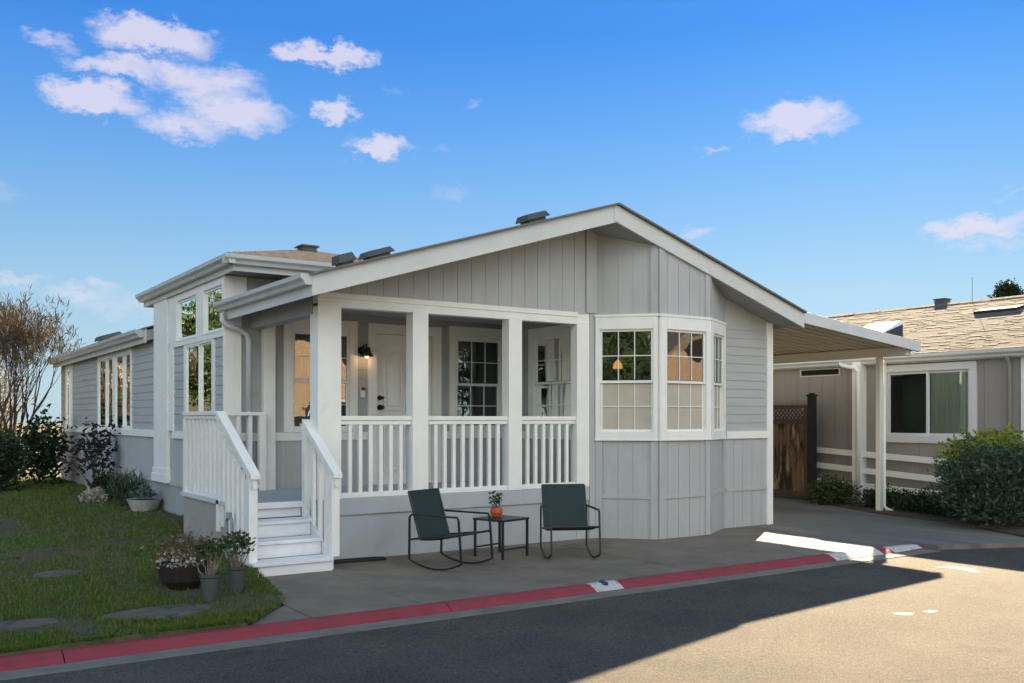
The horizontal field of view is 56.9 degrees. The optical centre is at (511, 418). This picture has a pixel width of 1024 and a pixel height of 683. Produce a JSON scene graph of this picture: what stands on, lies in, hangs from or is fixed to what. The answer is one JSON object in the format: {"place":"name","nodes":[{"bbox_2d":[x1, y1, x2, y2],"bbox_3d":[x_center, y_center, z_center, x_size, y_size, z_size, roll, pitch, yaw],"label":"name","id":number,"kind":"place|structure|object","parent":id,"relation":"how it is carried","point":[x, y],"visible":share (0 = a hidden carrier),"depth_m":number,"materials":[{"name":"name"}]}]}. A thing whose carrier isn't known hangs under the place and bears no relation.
{"place":"outdoors","nodes":[
{"label":"outdoors","id":0,"kind":"place"},
{"bbox_2d":[0,474,286,655],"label":"lawn","id":1,"kind":"structure","parent":0,"point":[33,554],"depth_m":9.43,"materials":[{"name":"plant"}]},
{"bbox_2d":[0,425,25,480],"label":"leaf shrub","id":2,"kind":"object","parent":1,"relation":"on","point":[8,433],"visible":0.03,"depth_m":21.57,"materials":[{"name":"green plant"}]},
{"bbox_2d":[0,423,34,492],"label":"leaf shrub","id":3,"kind":"object","parent":1,"relation":"on","point":[7,474],"visible":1,"depth_m":18.85,"materials":[{"name":"green plant"}]},
{"bbox_2d":[0,353,40,429],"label":"tan shrub","id":4,"kind":"object","parent":1,"relation":"on","point":[2,391],"visible":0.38,"depth_m":24.57,"materials":[{"name":"brown plant"}]},
{"bbox_2d":[0,618,58,632],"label":"stepping stone","id":5,"kind":"object","parent":1,"relation":"on","point":[10,626],"visible":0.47,"depth_m":7.13,"materials":[{"name":"grey stone"}]},
{"bbox_2d":[0,298,59,427],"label":"bare tree","id":6,"kind":"object","parent":1,"relation":"on","point":[10,318],"visible":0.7,"depth_m":21.84,"materials":[{"name":"brown plant"}]},
{"bbox_2d":[0,283,84,477],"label":"bare tree","id":7,"kind":"object","parent":1,"relation":"on","point":[41,348],"visible":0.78,"depth_m":22.07,"materials":[{"name":"brown plant"}]},
{"bbox_2d":[10,403,77,484],"bbox_3d":[-10.277,0.604,20.687,1.328,1.896,1.506,0,0,-34],"label":"leaf shrub","id":8,"kind":"object","parent":1,"relation":"on","point":[44,462],"visible":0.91,"depth_m":20.52,"materials":[{"name":"green plant"}]},
{"bbox_2d":[33,570,82,578],"bbox_3d":[-4.420,1.548,9.200,0.359,0.100,0.418,0,0,38],"label":"stepping stone","id":9,"kind":"object","parent":1,"relation":"on","point":[41,575],"visible":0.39,"depth_m":9.15,"materials":[{"name":"grey stone"}]},
{"bbox_2d":[61,415,121,483],"bbox_3d":[-7.601,0.549,17.237,1.062,1.290,1.192,0,0,-15],"label":"dark shrub","id":10,"kind":"object","parent":1,"relation":"on","point":[99,447],"visible":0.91,"depth_m":17.13,"materials":[{"name":"purple plant"}]},
{"bbox_2d":[78,485,108,502],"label":"plant","id":11,"kind":"object","parent":1,"relation":"on","point":[94,495],"visible":0.91,"depth_m":16.18,"materials":[{"name":"grey plant"}]},
{"bbox_2d":[84,470,123,499],"bbox_3d":[-7.270,1.251,16.960,0.759,0.760,0.955,0,0,-34],"label":"dark shrub","id":12,"kind":"object","parent":1,"relation":"on","point":[101,480],"visible":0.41,"depth_m":16.81,"materials":[{"name":"green plant"}]},
{"bbox_2d":[101,466,148,505],"bbox_3d":[-6.304,1.151,15.511,1.002,0.784,0.979,0,0,14],"label":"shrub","id":13,"kind":"object","parent":1,"relation":"on","point":[122,492],"visible":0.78,"depth_m":15.42,"materials":[{"name":"green plant"}]},
{"bbox_2d":[127,484,161,511],"bbox_3d":[-5.712,1.225,14.671,0.518,0.462,0.519,0,0,-34],"label":"bowl planter","id":14,"kind":"object","parent":1,"relation":"on","point":[148,502],"visible":0.98,"depth_m":14.54,"materials":[{"name":"concrete"}]},
{"bbox_2d":[102,603,210,620],"bbox_3d":[-2.829,1.588,7.562,0.833,0.100,0.452,0,0,-34],"label":"stepping stone","id":15,"kind":"object","parent":1,"relation":"on","point":[170,611],"visible":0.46,"depth_m":7.54,"materials":[{"name":"grey stone"}]},
{"bbox_2d":[140,527,216,589],"bbox_3d":[-3.033,1.276,8.700,0.717,0.559,0.718,0,0,-34],"label":"bowl planter","id":16,"kind":"object","parent":1,"relation":"on","point":[179,572],"visible":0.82,"depth_m":8.56,"materials":[{"name":"ceramic"}]},
{"bbox_2d":[184,534,232,602],"bbox_3d":[-2.559,1.266,7.982,0.398,0.565,0.366,0,0,-34],"label":"plant pot","id":17,"kind":"object","parent":1,"relation":"on","point":[209,580],"visible":1,"depth_m":7.93,"materials":[{"name":"ceramic"}]},
{"bbox_2d":[225,512,234,558],"bbox_3d":[-2.951,1.265,9.883,0.055,0.570,0.255,0,0,-34],"label":"water pipe","id":18,"kind":"object","parent":1,"relation":"on","point":[229,516],"visible":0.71,"depth_m":9.89,"materials":[{"name":"grey metal"}]},
{"bbox_2d":[222,528,255,592],"bbox_3d":[-2.458,1.271,8.446,0.327,0.568,0.362,0,0,3],"label":"plant pot","id":19,"kind":"object","parent":1,"relation":"on","point":[236,573],"visible":0.96,"depth_m":8.41,"materials":[{"name":"ceramic"}]},
{"bbox_2d":[2,423,301,559],"bbox_3d":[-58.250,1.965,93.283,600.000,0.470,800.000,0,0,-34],"label":"ground","id":20,"kind":"structure","parent":0,"point":[39,430],"depth_m":38.93,"materials":[{"name":"brown soil"}]},
{"bbox_2d":[773,295,1023,511],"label":"neighbour house","id":21,"kind":"structure","parent":20,"relation":"on","point":[963,369],"depth_m":17.53,"materials":[{"name":"beige paint"}]},
{"bbox_2d":[886,361,976,443],"bbox_3d":[7.437,-0.280,16.864,0.127,1.420,1.840,0,0,-34],"label":"window","id":22,"kind":"structure","parent":21,"relation":"in","point":[970,367],"depth_m":16.83,"materials":[{"name":"grey"}]},
{"bbox_2d":[987,278,1023,298],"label":"tree","id":23,"kind":"object","parent":20,"relation":"on","point":[1006,289],"visible":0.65,"depth_m":69.58,"materials":[{"name":"green plant"}]},
{"bbox_2d":[0,547,1023,682],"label":"road","id":24,"kind":"structure","parent":0,"point":[838,624],"depth_m":7.04,"materials":[{"name":"grey asphalt"}]},
{"bbox_2d":[0,544,925,671],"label":"kerb","id":25,"kind":"structure","parent":24,"relation":"on","point":[69,655],"depth_m":7.74,"materials":[{"name":"red concrete"}]},
{"bbox_2d":[586,580,623,591],"bbox_3d":[0.903,1.617,9.167,0.340,0.088,0.175,0,0,-34],"label":"kerb number patch","id":26,"kind":"object","parent":25,"relation":"on","point":[602,585],"visible":1,"depth_m":9.14,"materials":[{"name":"white paint"}]},
{"bbox_2d":[886,544,921,552],"bbox_3d":[4.947,1.640,11.908,0.630,0.083,0.183,0,0,-34],"label":"kerb paint","id":27,"kind":"object","parent":25,"relation":"on","point":[900,548],"visible":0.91,"depth_m":11.87,"materials":[{"name":"white paint"}]},
{"bbox_2d":[0,549,939,680],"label":"gutter pan","id":28,"kind":"object","parent":24,"relation":"on","point":[43,670],"visible":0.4,"depth_m":7.64,"materials":[{"name":"concrete"}]},
{"bbox_2d":[892,612,914,615],"bbox_3d":[3.335,1.663,8.034,0.193,0.013,0.130,0,0,8],"label":"road paint","id":29,"kind":"object","parent":24,"relation":"on","point":[905,614],"visible":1,"depth_m":8.02,"materials":[{"name":"white paint"}]},
{"bbox_2d":[923,610,937,612],"bbox_3d":[3.600,1.663,8.129,0.148,0.013,0.086,0,0,-44],"label":"road paint","id":30,"kind":"object","parent":24,"relation":"on","point":[930,611],"visible":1,"depth_m":8.13,"materials":[{"name":"white paint"}]},
{"bbox_2d":[0,0,1023,422],"label":"sky","id":31,"kind":"structure","parent":0,"point":[840,157],"materials":[{"name":"blue"}]},
{"bbox_2d":[251,525,801,624],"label":"pavement","id":32,"kind":"structure","parent":0,"point":[388,582],"depth_m":10.04,"materials":[{"name":"concrete"}]},
{"bbox_2d":[334,556,386,563],"bbox_3d":[-1.744,1.582,10.591,0.705,0.026,0.167,0,0,-30],"label":"garden hose","id":33,"kind":"object","parent":32,"relation":"on","point":[349,560],"visible":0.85,"depth_m":10.59,"materials":[{"name":"black rubber"}]},
{"bbox_2d":[47,202,806,576],"bbox_3d":[-3.583,-0.582,18.409,8.400,4.364,16.100,0,0,-34],"label":"mobile home","id":34,"kind":"object","parent":32,"relation":"on","point":[343,404],"visible":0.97,"depth_m":12.61,"materials":[{"name":"grey paint"}]},
{"bbox_2d":[65,364,72,426],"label":"trim","id":35,"kind":"structure","parent":34,"relation":"in","point":[68,368],"depth_m":21.84,"materials":[{"name":"white paint"}]},
{"bbox_2d":[97,352,113,428],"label":"window","id":36,"kind":"structure","parent":34,"relation":"in","point":[105,363],"depth_m":18.38,"materials":[{"name":"white paint"}]},
{"bbox_2d":[114,347,132,428],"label":"window","id":37,"kind":"structure","parent":34,"relation":"in","point":[123,386],"depth_m":17.12,"materials":[{"name":"white paint"}]},
{"bbox_2d":[176,293,196,341],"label":"window","id":38,"kind":"structure","parent":34,"relation":"in","point":[186,307],"depth_m":13.68,"materials":[{"name":"white paint"}]},
{"bbox_2d":[184,338,215,411],"bbox_3d":[-4.326,-0.450,13.158,0.102,1.420,1.480,0,0,-34],"label":"window","id":39,"kind":"structure","parent":34,"relation":"in","point":[199,357],"depth_m":13.12,"materials":[{"name":"white paint"}]},
{"bbox_2d":[203,283,222,335],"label":"window","id":40,"kind":"structure","parent":34,"relation":"in","point":[211,322],"depth_m":12.65,"materials":[{"name":"white paint"}]},
{"bbox_2d":[283,318,357,432],"bbox_3d":[-2.624,-0.590,12.918,1.067,1.544,0.127,0,0,-34],"label":"window","id":41,"kind":"structure","parent":34,"relation":"in","point":[349,329],"depth_m":12.74,"materials":[{"name":"white paint"}]},
{"bbox_2d":[377,334,430,481],"bbox_3d":[-1.550,-0.152,13.626,0.910,2.105,0.180,0,0,-34],"label":"door","id":42,"kind":"structure","parent":34,"relation":"in","point":[391,349],"depth_m":13.55,"materials":[{"name":"white paint"}]},
{"bbox_2d":[448,326,501,430],"bbox_3d":[-0.562,-0.600,14.315,0.949,1.564,0.127,0,0,-34],"label":"window","id":43,"kind":"structure","parent":34,"relation":"in","point":[475,354],"depth_m":14.30,"materials":[{"name":"white paint"}]},
{"bbox_2d":[528,325,570,431],"bbox_3d":[0.612,-0.570,13.496,0.127,1.505,1.160,0,0,-34],"label":"window","id":44,"kind":"structure","parent":34,"relation":"in","point":[549,348],"depth_m":13.57,"materials":[{"name":"white paint"}]},
{"bbox_2d":[613,332,622,368],"bbox_3d":[1.560,-1.080,13.921,0.150,0.680,0.148,0,0,-34],"label":"pendant lamp","id":45,"kind":"object","parent":34,"relation":"hanging from","point":[615,365],"visible":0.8,"depth_m":13.89,"materials":[{"name":"orange glass"}]},
{"bbox_2d":[595,316,657,438],"bbox_3d":[1.537,-0.550,12.653,0.830,1.660,0.127,0,0,12],"label":"window","id":46,"kind":"structure","parent":34,"relation":"in","point":[629,410],"depth_m":12.64,"materials":[{"name":"white paint"}]},
{"bbox_2d":[658,316,710,438],"bbox_3d":[2.329,-0.550,12.831,0.950,1.660,0.127,0,0,-34],"label":"window","id":47,"kind":"structure","parent":34,"relation":"in","point":[684,344],"depth_m":12.82,"materials":[{"name":"white paint"}]},
{"bbox_2d":[711,320,725,437],"bbox_3d":[2.894,-0.550,13.453,0.127,1.660,0.805,0,0,26],"label":"window","id":48,"kind":"structure","parent":34,"relation":"in","point":[718,330],"depth_m":13.54,"materials":[{"name":"white paint"}]},
{"bbox_2d":[408,488,493,570],"bbox_3d":[-0.674,1.187,10.220,0.756,0.822,0.573,0,0,34],"label":"rocking chair","id":49,"kind":"object","parent":32,"relation":"on","point":[428,514],"visible":1,"depth_m":10.29,"materials":[{"name":"black metal"}]},
{"bbox_2d":[473,515,528,559],"bbox_3d":[-0.127,1.375,11.027,0.470,0.450,0.470,0,0,41],"label":"side table","id":50,"kind":"object","parent":32,"relation":"on","point":[502,519],"visible":0.88,"depth_m":10.99,"materials":[{"name":"black metal"}]},
{"bbox_2d":[488,490,503,517],"bbox_3d":[-0.178,0.989,11.022,0.206,0.323,0.182,0,0,-34],"label":"flower pot","id":51,"kind":"object","parent":50,"relation":"on","point":[496,512],"visible":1,"depth_m":11.00,"materials":[{"name":"ceramic"}]},
{"bbox_2d":[540,484,600,558],"bbox_3d":[0.663,1.187,10.920,0.574,0.822,0.756,0,0,-8],"label":"rocking chair","id":52,"kind":"object","parent":32,"relation":"on","point":[563,507],"visible":1,"depth_m":11.19,"materials":[{"name":"black metal"}]},
{"bbox_2d":[757,496,1023,555],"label":"driveway","id":53,"kind":"structure","parent":0,"point":[803,526],"depth_m":13.45,"materials":[{"name":"concrete"}]},
{"bbox_2d":[773,393,817,500],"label":"wooden gate","id":54,"kind":"structure","parent":53,"relation":"on","point":[795,457],"depth_m":18.86,"materials":[{"name":"brown wood"}]},
{"bbox_2d":[773,312,920,510],"bbox_3d":[2.823,0.001,18.956,3.140,3.218,9.720,0,0,-34],"label":"carport","id":55,"kind":"object","parent":53,"relation":"on","point":[818,338],"visible":0.23,"depth_m":16.19,"materials":[{"name":"paint"}]},
{"bbox_2d":[812,499,1023,536],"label":"flower bed","id":56,"kind":"object","parent":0,"point":[1006,528],"visible":0.14,"depth_m":15.04,"materials":[{"name":"soil"}]},
{"bbox_2d":[803,470,863,504],"bbox_3d":[5.992,1.334,17.657,0.991,0.771,1.108,0,0,-16],"label":"bush","id":57,"kind":"object","parent":56,"relation":"on","point":[835,487],"visible":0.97,"depth_m":17.51,"materials":[{"name":"green plant"}]},
{"bbox_2d":[852,483,908,508],"bbox_3d":[6.566,1.407,16.691,0.798,0.573,1.130,0,0,-34],"label":"bush","id":58,"kind":"object","parent":56,"relation":"on","point":[869,499],"visible":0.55,"depth_m":16.69,"materials":[{"name":"green plant"}]},
{"bbox_2d":[887,488,938,513],"bbox_3d":[6.863,1.424,15.974,0.777,0.540,1.316,0,0,-34],"label":"bush","id":59,"kind":"object","parent":56,"relation":"on","point":[909,497],"visible":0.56,"depth_m":15.95,"materials":[{"name":"green plant"}]},
{"bbox_2d":[908,492,971,517],"bbox_3d":[7.096,1.413,15.323,0.812,0.563,1.149,0,0,-34],"label":"bush","id":60,"kind":"object","parent":56,"relation":"on","point":[936,510],"visible":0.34,"depth_m":15.30,"materials":[{"name":"green plant"}]},
{"bbox_2d":[919,432,1023,528],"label":"bush","id":61,"kind":"object","parent":56,"relation":"on","point":[965,491],"visible":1,"depth_m":13.74,"materials":[{"name":"green plant"}]},
{"bbox_2d":[929,422,1023,493],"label":"yellow shrub","id":62,"kind":"object","parent":56,"relation":"on","point":[988,437],"visible":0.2,"depth_m":15.02,"materials":[{"name":"green plant"}]}
]}

